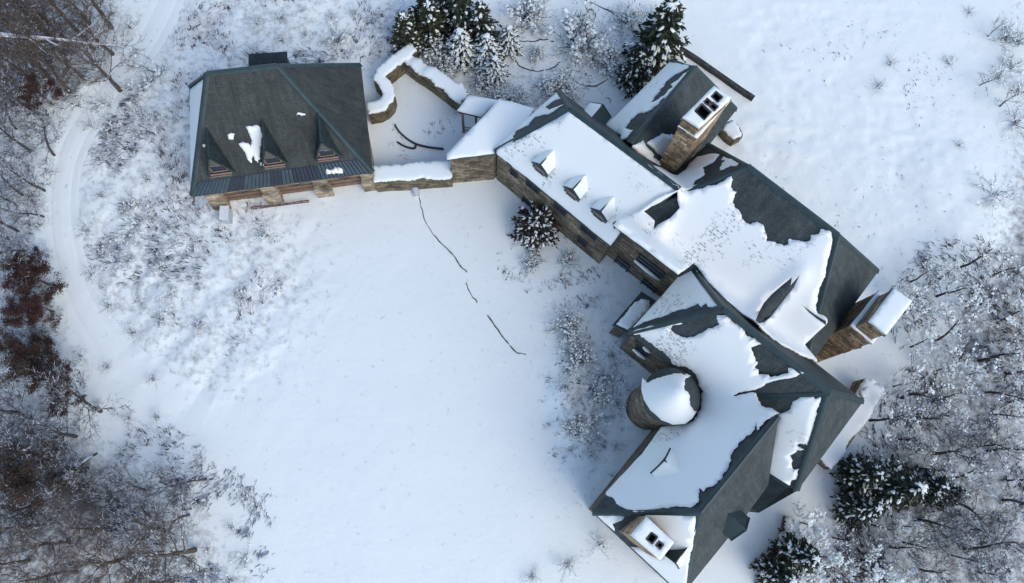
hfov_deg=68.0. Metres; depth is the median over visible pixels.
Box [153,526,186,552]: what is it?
brushwood
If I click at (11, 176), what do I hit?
brushwood
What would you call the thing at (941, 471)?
frosted tree
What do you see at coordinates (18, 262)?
bare tree
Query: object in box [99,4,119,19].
brushwood
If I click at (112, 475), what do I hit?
brushwood
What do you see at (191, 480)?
sapling
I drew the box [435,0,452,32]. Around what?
conifer
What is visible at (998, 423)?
brushwood
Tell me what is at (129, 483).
sapling
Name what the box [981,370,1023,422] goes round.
frosted tree
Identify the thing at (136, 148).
bramble
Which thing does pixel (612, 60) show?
snowy shrub
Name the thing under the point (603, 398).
snowy shrub
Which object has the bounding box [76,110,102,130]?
brushwood
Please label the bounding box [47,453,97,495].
fallen log
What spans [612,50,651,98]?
conifer
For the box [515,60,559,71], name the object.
garden edging
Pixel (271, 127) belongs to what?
garage
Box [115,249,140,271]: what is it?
bramble
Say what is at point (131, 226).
bare shrub
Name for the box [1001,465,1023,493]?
frosted tree
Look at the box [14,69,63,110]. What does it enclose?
russet tree
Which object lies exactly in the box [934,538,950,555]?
brushwood
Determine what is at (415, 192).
drain pipe
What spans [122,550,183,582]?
bare tree
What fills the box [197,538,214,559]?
brushwood
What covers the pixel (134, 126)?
bramble
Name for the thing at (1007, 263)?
frosted tree
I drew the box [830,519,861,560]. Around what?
frosted tree
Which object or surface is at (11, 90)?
bare tree
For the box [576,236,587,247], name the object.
window
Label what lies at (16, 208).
bare tree
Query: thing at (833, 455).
terrace wall
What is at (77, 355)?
brushwood
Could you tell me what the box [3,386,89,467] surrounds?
bare tree
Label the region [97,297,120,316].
bramble
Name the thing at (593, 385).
brushwood
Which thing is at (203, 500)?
brushwood
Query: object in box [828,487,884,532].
conifer
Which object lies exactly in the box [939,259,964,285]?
frosted bush
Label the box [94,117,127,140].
brushwood
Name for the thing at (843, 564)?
frosted tree
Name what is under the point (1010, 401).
bare tree
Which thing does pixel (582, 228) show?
window
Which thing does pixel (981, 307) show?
frosted bush
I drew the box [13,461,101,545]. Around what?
bare tree
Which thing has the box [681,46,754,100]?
wall
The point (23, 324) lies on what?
brushwood
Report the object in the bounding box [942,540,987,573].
frosted tree
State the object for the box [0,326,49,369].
leafy tree
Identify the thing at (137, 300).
bramble
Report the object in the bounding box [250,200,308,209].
edge rail
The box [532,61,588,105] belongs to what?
snowy shrub
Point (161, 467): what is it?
brushwood
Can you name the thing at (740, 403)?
stone house
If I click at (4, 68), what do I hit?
bare tree
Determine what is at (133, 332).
bramble
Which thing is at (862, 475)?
conifer
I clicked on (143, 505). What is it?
brushwood
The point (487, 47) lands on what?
conifer
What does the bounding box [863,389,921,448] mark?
frosted tree
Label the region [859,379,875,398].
wall stub
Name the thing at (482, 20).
conifer
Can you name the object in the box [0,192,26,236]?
bare tree
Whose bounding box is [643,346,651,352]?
window
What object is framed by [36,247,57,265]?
brushwood
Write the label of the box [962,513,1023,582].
bare tree
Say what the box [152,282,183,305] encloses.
bramble
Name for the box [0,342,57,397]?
leafy tree
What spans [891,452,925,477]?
bare tree
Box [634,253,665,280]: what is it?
window
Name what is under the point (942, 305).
frosted bush
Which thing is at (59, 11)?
bare tree
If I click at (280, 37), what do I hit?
bramble
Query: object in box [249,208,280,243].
bare shrub
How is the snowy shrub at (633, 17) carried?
on the ground
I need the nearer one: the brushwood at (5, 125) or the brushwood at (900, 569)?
the brushwood at (900, 569)
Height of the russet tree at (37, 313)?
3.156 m
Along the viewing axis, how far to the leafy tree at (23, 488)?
42.42 m
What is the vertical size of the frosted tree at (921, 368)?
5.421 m
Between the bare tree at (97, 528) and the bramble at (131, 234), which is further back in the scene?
the bramble at (131, 234)
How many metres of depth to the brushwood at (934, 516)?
46.65 m
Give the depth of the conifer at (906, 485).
44.37 m
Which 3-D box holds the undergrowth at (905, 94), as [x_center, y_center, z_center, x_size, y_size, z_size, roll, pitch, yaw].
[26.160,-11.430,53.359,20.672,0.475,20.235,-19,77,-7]
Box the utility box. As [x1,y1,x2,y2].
[219,206,232,223]
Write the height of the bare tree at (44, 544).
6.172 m
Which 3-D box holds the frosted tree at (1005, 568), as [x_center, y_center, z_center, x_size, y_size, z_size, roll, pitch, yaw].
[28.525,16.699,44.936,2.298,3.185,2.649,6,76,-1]
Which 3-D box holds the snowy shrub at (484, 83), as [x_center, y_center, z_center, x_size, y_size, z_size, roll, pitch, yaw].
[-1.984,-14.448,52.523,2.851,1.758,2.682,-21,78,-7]
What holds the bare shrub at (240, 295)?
on the ground
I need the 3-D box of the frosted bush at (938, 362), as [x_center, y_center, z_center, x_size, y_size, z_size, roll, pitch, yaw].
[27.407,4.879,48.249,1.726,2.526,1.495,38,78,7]
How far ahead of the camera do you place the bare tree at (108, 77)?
47.63 m
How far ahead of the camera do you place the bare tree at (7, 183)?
47.94 m
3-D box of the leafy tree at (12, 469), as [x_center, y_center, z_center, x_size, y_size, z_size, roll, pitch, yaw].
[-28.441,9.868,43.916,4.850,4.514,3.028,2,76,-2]
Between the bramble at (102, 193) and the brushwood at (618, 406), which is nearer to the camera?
the brushwood at (618, 406)
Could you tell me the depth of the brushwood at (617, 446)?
47.20 m
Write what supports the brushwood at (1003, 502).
on the ground
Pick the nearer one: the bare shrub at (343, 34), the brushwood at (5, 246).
the brushwood at (5, 246)
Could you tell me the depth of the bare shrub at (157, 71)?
51.83 m
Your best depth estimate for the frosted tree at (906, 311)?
47.94 m
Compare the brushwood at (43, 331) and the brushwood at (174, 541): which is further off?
the brushwood at (43, 331)
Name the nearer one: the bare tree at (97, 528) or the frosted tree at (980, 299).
the bare tree at (97, 528)
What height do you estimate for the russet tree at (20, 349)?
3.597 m
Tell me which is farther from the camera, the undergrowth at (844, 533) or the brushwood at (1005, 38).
the brushwood at (1005, 38)
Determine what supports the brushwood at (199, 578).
on the ground
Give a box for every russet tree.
[0,246,46,284]
[0,253,67,300]
[0,295,40,327]
[2,330,56,377]
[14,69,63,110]
[20,288,63,333]
[25,347,74,391]
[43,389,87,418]
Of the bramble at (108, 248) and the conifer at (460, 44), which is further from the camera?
the conifer at (460, 44)
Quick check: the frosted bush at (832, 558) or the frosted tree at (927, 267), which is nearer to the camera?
the frosted bush at (832, 558)
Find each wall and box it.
[366,43,417,123]
[373,161,452,191]
[403,55,469,113]
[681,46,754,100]
[774,516,790,557]
[817,378,884,469]
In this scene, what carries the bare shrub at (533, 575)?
on the ground
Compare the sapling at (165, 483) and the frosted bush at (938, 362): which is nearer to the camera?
the sapling at (165, 483)
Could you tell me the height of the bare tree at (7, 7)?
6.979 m
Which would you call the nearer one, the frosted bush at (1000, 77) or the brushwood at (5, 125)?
the brushwood at (5, 125)
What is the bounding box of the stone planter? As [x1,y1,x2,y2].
[718,120,742,146]
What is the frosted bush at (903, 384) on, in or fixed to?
on the ground
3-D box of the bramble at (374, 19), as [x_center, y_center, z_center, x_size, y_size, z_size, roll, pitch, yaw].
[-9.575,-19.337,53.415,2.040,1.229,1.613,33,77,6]
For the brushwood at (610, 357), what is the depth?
48.37 m
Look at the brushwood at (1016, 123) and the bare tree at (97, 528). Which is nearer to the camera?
the bare tree at (97, 528)
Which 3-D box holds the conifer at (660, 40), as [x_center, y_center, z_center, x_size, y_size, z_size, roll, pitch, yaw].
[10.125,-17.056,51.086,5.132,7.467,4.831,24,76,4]
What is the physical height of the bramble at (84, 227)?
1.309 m
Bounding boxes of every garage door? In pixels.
[223,189,262,200]
[277,182,314,193]
[329,176,361,187]
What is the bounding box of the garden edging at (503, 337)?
[487,315,525,354]
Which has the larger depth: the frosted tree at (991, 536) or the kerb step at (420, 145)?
the kerb step at (420, 145)
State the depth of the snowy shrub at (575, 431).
46.35 m
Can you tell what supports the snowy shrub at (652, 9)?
on the ground
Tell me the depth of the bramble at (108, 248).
49.10 m
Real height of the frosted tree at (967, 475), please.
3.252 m
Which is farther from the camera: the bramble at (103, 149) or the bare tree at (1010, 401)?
the bramble at (103, 149)
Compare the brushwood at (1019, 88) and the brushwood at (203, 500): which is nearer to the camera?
the brushwood at (203, 500)
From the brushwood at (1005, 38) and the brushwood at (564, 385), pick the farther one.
the brushwood at (1005, 38)
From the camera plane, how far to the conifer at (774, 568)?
44.13 m
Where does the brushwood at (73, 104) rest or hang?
on the ground
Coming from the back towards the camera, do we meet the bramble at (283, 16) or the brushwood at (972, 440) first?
the bramble at (283, 16)
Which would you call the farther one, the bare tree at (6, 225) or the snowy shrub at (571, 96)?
the snowy shrub at (571, 96)
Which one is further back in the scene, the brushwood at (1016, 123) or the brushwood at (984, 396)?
the brushwood at (1016, 123)
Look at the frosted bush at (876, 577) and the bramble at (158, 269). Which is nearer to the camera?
the frosted bush at (876, 577)
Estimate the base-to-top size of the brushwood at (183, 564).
1.343 m
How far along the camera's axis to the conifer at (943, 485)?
44.85 m
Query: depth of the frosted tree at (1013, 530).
45.67 m
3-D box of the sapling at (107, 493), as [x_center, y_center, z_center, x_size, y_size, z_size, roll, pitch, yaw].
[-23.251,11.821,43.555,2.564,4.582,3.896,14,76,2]
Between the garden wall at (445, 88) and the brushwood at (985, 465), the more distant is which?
the garden wall at (445, 88)
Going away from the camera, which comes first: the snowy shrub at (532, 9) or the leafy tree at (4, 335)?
the leafy tree at (4, 335)
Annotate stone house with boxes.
[447,59,911,582]
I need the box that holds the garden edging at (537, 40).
[521,39,553,41]
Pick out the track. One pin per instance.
(201, 409)
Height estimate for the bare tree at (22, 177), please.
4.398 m
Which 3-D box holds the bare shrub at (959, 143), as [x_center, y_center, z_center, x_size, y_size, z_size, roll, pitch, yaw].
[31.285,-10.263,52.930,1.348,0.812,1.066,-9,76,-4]
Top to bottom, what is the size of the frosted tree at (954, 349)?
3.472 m
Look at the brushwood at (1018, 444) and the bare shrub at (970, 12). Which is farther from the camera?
the bare shrub at (970, 12)
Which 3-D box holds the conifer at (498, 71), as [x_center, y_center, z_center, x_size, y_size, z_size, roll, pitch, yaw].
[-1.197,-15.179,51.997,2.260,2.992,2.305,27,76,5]
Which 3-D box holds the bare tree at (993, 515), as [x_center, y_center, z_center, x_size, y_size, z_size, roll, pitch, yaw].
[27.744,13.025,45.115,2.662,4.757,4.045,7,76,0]
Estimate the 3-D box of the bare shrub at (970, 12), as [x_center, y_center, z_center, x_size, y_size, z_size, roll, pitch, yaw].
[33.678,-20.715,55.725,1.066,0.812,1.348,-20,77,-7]
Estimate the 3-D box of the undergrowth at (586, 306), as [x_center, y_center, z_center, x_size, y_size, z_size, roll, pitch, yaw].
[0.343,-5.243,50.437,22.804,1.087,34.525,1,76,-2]
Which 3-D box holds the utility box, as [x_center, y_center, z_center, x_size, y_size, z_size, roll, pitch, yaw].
[-18.656,-4.953,49.688,0.588,1.290,0.956,1,76,-2]
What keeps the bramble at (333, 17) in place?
on the ground
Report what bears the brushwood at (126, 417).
on the ground
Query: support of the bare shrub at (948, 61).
on the ground
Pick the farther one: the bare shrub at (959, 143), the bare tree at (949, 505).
the bare shrub at (959, 143)
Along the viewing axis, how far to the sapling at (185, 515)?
43.29 m
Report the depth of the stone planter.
52.07 m
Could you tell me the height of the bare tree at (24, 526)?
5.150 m
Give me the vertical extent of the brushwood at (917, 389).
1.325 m
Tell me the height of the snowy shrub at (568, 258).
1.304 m
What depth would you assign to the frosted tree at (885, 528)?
44.94 m
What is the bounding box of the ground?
[0,0,1023,582]
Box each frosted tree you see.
[809,537,859,582]
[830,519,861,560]
[847,543,898,581]
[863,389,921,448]
[865,509,906,551]
[866,451,906,474]
[893,276,937,336]
[893,424,929,456]
[894,527,936,559]
[898,352,963,421]
[902,573,936,582]
[909,257,946,288]
[909,438,960,486]
[926,310,983,358]
[926,397,976,432]
[929,567,965,582]
[935,267,982,315]
[938,335,989,385]
[940,380,983,408]
[941,454,993,487]
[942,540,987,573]
[957,236,1009,290]
[962,280,1009,328]
[964,510,1014,550]
[966,329,1023,381]
[974,552,1017,582]
[981,250,1023,281]
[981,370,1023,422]
[981,425,1023,473]
[990,394,1023,436]
[994,526,1023,560]
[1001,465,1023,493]
[1005,352,1023,381]
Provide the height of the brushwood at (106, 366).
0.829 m
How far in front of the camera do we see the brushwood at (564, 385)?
47.16 m
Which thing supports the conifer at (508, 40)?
on the ground
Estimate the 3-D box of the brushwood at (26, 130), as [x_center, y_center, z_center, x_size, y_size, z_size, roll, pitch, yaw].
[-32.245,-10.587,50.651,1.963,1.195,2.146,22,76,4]
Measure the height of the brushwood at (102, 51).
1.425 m
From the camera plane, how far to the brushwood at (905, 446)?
47.80 m
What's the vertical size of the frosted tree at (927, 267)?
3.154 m
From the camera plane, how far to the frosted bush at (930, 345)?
48.13 m
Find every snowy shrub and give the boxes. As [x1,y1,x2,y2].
[414,32,450,69]
[428,51,463,75]
[468,66,503,97]
[482,80,521,100]
[493,81,535,105]
[504,0,556,41]
[518,248,545,279]
[527,43,547,67]
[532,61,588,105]
[536,75,585,102]
[543,304,589,347]
[544,0,621,79]
[553,413,590,449]
[556,336,597,389]
[557,248,580,272]
[584,38,627,82]
[584,377,619,415]
[606,0,649,38]
[640,1,665,27]
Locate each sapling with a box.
[74,464,131,534]
[94,457,162,524]
[118,486,167,542]
[141,453,193,507]
[149,488,203,547]
[157,446,218,507]
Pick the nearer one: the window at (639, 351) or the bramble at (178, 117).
the window at (639, 351)
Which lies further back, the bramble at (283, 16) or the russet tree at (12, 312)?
the bramble at (283, 16)
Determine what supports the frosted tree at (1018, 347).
on the ground
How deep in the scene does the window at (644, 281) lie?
49.36 m
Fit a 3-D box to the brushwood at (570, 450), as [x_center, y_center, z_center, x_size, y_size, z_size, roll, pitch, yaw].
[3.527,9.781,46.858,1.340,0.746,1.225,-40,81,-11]
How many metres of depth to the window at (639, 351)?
46.11 m
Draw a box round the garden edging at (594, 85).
[573,64,622,86]
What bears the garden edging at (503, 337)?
on the ground
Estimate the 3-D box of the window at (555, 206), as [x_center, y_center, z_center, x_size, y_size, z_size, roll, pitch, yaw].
[2.981,-5.102,47.178,0.799,0.920,0.711,1,76,-2]
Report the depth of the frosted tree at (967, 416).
46.65 m
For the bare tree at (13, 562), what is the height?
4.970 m
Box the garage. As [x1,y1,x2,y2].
[188,51,376,210]
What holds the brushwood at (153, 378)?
on the ground
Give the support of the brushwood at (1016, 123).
on the ground
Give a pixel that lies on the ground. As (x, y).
(384, 388)
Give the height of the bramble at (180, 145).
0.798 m
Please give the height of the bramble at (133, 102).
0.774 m
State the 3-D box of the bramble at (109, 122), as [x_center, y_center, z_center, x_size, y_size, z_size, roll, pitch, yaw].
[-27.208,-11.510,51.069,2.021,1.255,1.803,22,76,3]
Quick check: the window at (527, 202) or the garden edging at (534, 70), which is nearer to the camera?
the window at (527, 202)
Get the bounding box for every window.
[510,168,517,178]
[521,196,531,208]
[525,179,539,194]
[553,202,566,216]
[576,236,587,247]
[579,224,596,240]
[614,256,629,271]
[633,344,649,359]
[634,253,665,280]
[640,278,656,292]
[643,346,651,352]
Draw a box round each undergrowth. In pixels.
[0,0,402,582]
[361,0,639,475]
[760,2,1020,255]
[799,236,1023,582]
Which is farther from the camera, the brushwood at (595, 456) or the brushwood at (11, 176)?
the brushwood at (11, 176)
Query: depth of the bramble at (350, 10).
53.91 m
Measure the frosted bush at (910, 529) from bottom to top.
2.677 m
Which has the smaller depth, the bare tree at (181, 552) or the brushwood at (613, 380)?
the bare tree at (181, 552)
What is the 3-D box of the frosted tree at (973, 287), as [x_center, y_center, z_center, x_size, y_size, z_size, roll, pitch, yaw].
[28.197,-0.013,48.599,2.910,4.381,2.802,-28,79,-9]
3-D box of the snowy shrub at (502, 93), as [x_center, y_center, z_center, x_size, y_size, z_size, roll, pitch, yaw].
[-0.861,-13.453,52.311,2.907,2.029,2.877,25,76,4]
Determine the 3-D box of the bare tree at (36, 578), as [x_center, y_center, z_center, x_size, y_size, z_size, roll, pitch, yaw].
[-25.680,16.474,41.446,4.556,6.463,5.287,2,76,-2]
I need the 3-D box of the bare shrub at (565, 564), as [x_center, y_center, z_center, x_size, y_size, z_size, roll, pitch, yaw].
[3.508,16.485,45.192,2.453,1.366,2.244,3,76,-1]
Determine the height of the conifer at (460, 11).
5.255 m
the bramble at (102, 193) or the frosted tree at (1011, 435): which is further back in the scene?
the bramble at (102, 193)
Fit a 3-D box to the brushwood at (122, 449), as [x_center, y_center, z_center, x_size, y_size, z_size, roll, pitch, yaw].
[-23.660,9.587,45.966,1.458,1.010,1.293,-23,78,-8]
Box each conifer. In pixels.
[389,10,425,57]
[407,5,424,30]
[415,0,440,18]
[415,0,451,56]
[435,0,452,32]
[440,0,476,41]
[442,26,476,76]
[463,0,501,52]
[467,33,504,75]
[478,54,510,93]
[494,25,523,61]
[506,200,561,255]
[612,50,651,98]
[621,0,690,84]
[749,547,798,582]
[766,528,821,576]
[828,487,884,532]
[829,453,886,496]
[854,454,929,517]
[903,462,951,510]
[925,477,970,512]
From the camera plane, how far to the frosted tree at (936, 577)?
44.10 m
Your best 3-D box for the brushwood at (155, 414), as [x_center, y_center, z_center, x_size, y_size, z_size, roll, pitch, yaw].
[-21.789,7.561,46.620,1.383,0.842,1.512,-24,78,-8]
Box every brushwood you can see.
[0,115,18,134]
[0,140,20,160]
[0,238,16,260]
[0,269,11,295]
[1,168,18,186]
[7,209,27,224]
[8,311,32,332]
[15,122,40,145]
[15,174,36,197]
[18,156,37,172]
[25,194,54,217]
[25,325,51,337]
[30,213,52,239]
[32,110,54,130]
[36,159,60,179]
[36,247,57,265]
[38,135,58,152]
[63,86,89,110]
[68,344,89,366]
[69,422,81,439]
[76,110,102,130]
[81,66,102,84]
[84,49,118,67]
[92,356,113,374]
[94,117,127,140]
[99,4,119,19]
[99,91,119,107]
[105,462,125,485]
[109,11,140,36]
[109,438,131,458]
[116,407,140,429]
[119,55,139,72]
[119,77,135,93]
[125,546,144,572]
[135,495,153,516]
[141,370,160,388]
[146,409,165,426]
[146,557,177,579]
[153,456,167,475]
[153,476,180,507]
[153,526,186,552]
[164,554,198,577]
[186,485,206,513]
[187,570,214,582]
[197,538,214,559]
[216,569,243,582]
[221,542,251,573]
[222,517,239,535]
[229,484,256,507]
[550,377,574,397]
[560,342,585,368]
[562,444,575,458]
[576,411,594,439]
[582,343,599,371]
[585,447,599,464]
[587,380,605,406]
[593,432,608,444]
[599,343,619,372]
[601,412,615,422]
[605,372,621,391]
[610,392,626,415]
[611,438,625,455]
[897,432,915,454]
[899,566,919,582]
[906,374,928,403]
[913,512,941,547]
[924,422,940,440]
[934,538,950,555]
[938,390,962,410]
[940,448,963,466]
[957,483,976,501]
[957,532,982,546]
[962,430,984,451]
[973,386,993,401]
[975,458,1003,477]
[977,555,1011,582]
[979,56,1020,95]
[986,414,1010,436]
[987,485,1019,517]
[988,10,1023,58]
[998,19,1023,46]
[999,46,1023,78]
[1001,98,1023,138]
[1005,552,1023,577]
[1008,435,1023,458]
[1010,76,1023,100]
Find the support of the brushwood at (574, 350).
on the ground
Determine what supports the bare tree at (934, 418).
on the ground
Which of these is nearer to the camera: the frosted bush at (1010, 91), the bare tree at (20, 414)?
the bare tree at (20, 414)
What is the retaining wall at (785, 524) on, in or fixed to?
on the ground
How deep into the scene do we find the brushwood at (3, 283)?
48.03 m
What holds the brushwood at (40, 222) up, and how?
on the ground
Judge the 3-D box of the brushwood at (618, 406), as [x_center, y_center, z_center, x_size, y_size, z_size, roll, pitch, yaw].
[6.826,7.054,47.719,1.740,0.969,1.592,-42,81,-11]
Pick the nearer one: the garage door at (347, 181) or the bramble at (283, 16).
the garage door at (347, 181)
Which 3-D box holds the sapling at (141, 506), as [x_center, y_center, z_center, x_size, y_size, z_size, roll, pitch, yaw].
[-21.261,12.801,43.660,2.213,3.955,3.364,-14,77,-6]
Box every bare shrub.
[109,191,142,217]
[109,217,143,244]
[116,61,163,102]
[129,47,182,87]
[189,315,209,330]
[233,288,254,303]
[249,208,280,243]
[309,18,354,50]
[519,565,544,582]
[552,552,589,578]
[580,411,612,441]
[586,528,613,561]
[587,355,626,393]
[868,76,887,93]
[885,49,901,71]
[912,388,930,414]
[944,52,960,66]
[953,136,967,150]
[963,4,980,18]
[972,163,1021,213]
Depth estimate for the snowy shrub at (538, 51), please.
53.35 m
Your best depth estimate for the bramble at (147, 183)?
50.28 m
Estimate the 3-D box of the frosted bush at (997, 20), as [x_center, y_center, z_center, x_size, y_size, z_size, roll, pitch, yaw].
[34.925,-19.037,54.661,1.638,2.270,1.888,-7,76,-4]
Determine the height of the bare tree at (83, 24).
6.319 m
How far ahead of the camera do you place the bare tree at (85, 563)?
40.87 m
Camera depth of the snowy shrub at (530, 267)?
49.70 m
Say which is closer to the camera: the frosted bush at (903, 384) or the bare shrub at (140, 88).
the frosted bush at (903, 384)
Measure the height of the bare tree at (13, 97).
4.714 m
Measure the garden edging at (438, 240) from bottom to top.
0.156 m
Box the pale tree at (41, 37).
[0,19,120,51]
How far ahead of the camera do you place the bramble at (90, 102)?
51.49 m
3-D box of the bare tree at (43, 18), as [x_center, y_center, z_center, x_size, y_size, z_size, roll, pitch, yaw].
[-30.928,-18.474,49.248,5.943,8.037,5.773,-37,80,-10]
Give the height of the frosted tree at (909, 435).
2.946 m
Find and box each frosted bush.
[787,532,843,582]
[790,498,827,542]
[842,544,905,582]
[885,370,919,399]
[889,564,929,582]
[894,272,933,310]
[894,511,924,544]
[905,320,942,364]
[923,290,959,324]
[928,353,962,380]
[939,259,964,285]
[956,362,988,388]
[958,291,990,319]
[978,70,1004,98]
[986,14,1010,36]
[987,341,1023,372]
[994,85,1023,106]
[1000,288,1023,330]
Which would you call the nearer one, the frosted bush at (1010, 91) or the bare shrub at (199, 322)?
the bare shrub at (199, 322)
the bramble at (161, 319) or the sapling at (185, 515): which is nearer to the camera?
the sapling at (185, 515)
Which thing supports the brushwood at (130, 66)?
on the ground
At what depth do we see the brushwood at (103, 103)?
51.66 m
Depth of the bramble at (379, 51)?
53.07 m
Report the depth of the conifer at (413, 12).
51.60 m
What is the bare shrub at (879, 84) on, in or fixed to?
on the ground
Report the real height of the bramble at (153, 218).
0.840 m
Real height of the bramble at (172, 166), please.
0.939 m
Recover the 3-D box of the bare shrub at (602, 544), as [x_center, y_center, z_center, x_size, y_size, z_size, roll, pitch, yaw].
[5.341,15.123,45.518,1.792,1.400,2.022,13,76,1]
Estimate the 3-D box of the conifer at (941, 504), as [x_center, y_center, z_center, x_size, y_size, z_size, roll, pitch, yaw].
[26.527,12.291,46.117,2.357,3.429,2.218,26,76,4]
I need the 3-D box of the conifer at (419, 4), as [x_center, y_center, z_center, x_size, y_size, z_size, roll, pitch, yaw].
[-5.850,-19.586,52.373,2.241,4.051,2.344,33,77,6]
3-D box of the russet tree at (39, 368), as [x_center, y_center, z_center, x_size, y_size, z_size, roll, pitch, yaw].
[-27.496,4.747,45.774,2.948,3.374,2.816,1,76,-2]
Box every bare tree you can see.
[0,0,52,64]
[0,0,68,64]
[0,0,73,49]
[0,1,38,31]
[0,4,24,52]
[0,15,54,88]
[0,18,73,96]
[0,37,39,105]
[0,61,22,104]
[0,73,51,123]
[0,88,21,145]
[0,91,44,156]
[0,105,70,175]
[0,152,54,207]
[0,158,31,207]
[0,185,23,212]
[0,188,44,231]
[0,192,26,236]
[0,214,30,267]
[0,230,49,295]
[0,374,38,443]
[0,403,60,489]
[0,482,66,544]
[0,498,42,567]
[0,499,93,582]
[0,520,31,582]
[0,544,80,582]
[1,12,108,89]
[2,0,103,74]
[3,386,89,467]
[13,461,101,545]
[26,357,134,450]
[27,436,98,506]
[40,0,97,34]
[45,10,137,91]
[46,504,116,575]
[47,503,178,582]
[55,0,147,59]
[57,0,114,29]
[112,497,171,553]
[114,485,217,582]
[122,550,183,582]
[870,521,936,571]
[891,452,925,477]
[903,388,969,449]
[908,455,979,529]
[911,496,974,557]
[911,552,962,582]
[918,417,993,480]
[950,477,1011,544]
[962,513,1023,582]
[968,423,1020,470]
[1001,475,1023,524]
[1003,370,1023,426]
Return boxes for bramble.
[74,216,98,238]
[77,92,106,117]
[79,260,104,285]
[87,185,109,203]
[92,242,112,258]
[94,141,114,152]
[95,105,125,129]
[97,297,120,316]
[112,198,129,217]
[112,223,139,244]
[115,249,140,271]
[119,121,140,138]
[120,322,142,340]
[125,143,140,158]
[128,94,141,107]
[131,294,146,309]
[135,166,159,186]
[142,99,165,124]
[142,212,159,226]
[148,251,172,278]
[148,301,175,331]
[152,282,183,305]
[161,158,179,170]
[165,215,186,234]
[166,102,189,122]
[171,137,186,151]
[178,199,194,213]
[187,322,208,340]
[188,229,209,247]
[245,12,266,32]
[270,6,292,25]
[271,25,290,47]
[323,7,337,23]
[347,1,362,18]
[364,7,387,28]
[371,37,389,55]
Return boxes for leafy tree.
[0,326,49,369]
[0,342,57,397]
[0,429,86,512]
[0,435,60,481]
[0,468,59,531]
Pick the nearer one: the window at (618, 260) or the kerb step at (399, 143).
the window at (618, 260)
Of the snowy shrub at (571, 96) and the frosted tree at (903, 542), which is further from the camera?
the snowy shrub at (571, 96)
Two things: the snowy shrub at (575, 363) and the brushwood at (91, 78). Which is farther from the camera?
the brushwood at (91, 78)
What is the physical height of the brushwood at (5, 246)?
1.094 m
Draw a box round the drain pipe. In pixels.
[412,188,419,195]
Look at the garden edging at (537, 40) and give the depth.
54.04 m
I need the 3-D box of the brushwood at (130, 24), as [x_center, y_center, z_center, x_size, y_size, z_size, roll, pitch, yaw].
[-26.803,-18.617,52.789,2.048,1.418,1.816,20,76,3]
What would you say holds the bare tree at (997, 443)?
on the ground
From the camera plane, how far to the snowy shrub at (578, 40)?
53.04 m
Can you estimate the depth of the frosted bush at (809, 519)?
44.78 m
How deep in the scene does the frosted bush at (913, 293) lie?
48.52 m
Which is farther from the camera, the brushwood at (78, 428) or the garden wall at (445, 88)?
the garden wall at (445, 88)
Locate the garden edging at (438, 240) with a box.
[419,198,466,271]
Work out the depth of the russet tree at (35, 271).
46.89 m
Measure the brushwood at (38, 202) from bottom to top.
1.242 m
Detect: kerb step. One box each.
[394,124,443,149]
[397,141,416,149]
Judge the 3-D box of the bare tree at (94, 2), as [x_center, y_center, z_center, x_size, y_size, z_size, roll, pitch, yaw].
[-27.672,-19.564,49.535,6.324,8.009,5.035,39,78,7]
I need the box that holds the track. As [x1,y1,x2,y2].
[40,0,233,437]
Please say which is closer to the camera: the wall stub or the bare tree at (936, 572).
the bare tree at (936, 572)
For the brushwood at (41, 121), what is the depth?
50.85 m
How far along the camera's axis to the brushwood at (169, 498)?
45.37 m
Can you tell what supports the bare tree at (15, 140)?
on the ground
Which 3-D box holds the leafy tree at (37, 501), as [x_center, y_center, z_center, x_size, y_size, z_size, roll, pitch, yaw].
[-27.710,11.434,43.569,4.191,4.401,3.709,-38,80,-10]
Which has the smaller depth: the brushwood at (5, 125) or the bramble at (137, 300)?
the bramble at (137, 300)
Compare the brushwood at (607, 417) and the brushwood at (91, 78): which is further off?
the brushwood at (91, 78)
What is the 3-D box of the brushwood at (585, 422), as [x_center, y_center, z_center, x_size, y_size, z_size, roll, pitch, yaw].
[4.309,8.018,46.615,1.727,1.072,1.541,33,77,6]
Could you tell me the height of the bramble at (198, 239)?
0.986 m
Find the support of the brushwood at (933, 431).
on the ground
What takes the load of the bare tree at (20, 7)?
on the ground
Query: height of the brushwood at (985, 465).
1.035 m
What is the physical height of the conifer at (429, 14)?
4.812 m
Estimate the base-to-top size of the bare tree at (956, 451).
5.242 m
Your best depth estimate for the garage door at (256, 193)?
49.73 m
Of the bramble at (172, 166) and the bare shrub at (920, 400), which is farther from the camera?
the bramble at (172, 166)
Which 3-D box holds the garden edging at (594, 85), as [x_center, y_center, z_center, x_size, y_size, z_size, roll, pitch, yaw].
[6.101,-15.149,53.594,4.038,0.141,1.390,-13,77,-5]
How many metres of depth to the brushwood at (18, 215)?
49.42 m
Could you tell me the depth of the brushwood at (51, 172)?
50.26 m
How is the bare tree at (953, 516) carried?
on the ground
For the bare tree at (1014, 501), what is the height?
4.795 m
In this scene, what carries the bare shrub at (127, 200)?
on the ground
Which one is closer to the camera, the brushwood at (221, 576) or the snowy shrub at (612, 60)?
the brushwood at (221, 576)
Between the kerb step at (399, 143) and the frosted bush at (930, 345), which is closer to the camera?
the frosted bush at (930, 345)
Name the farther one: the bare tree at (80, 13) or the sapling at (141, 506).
the bare tree at (80, 13)
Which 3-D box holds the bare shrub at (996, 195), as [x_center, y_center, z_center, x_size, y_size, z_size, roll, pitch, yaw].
[33.022,-6.731,51.731,3.834,2.381,3.420,9,76,0]
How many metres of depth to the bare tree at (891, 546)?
44.12 m
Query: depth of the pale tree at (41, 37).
47.96 m
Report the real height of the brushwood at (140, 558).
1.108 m

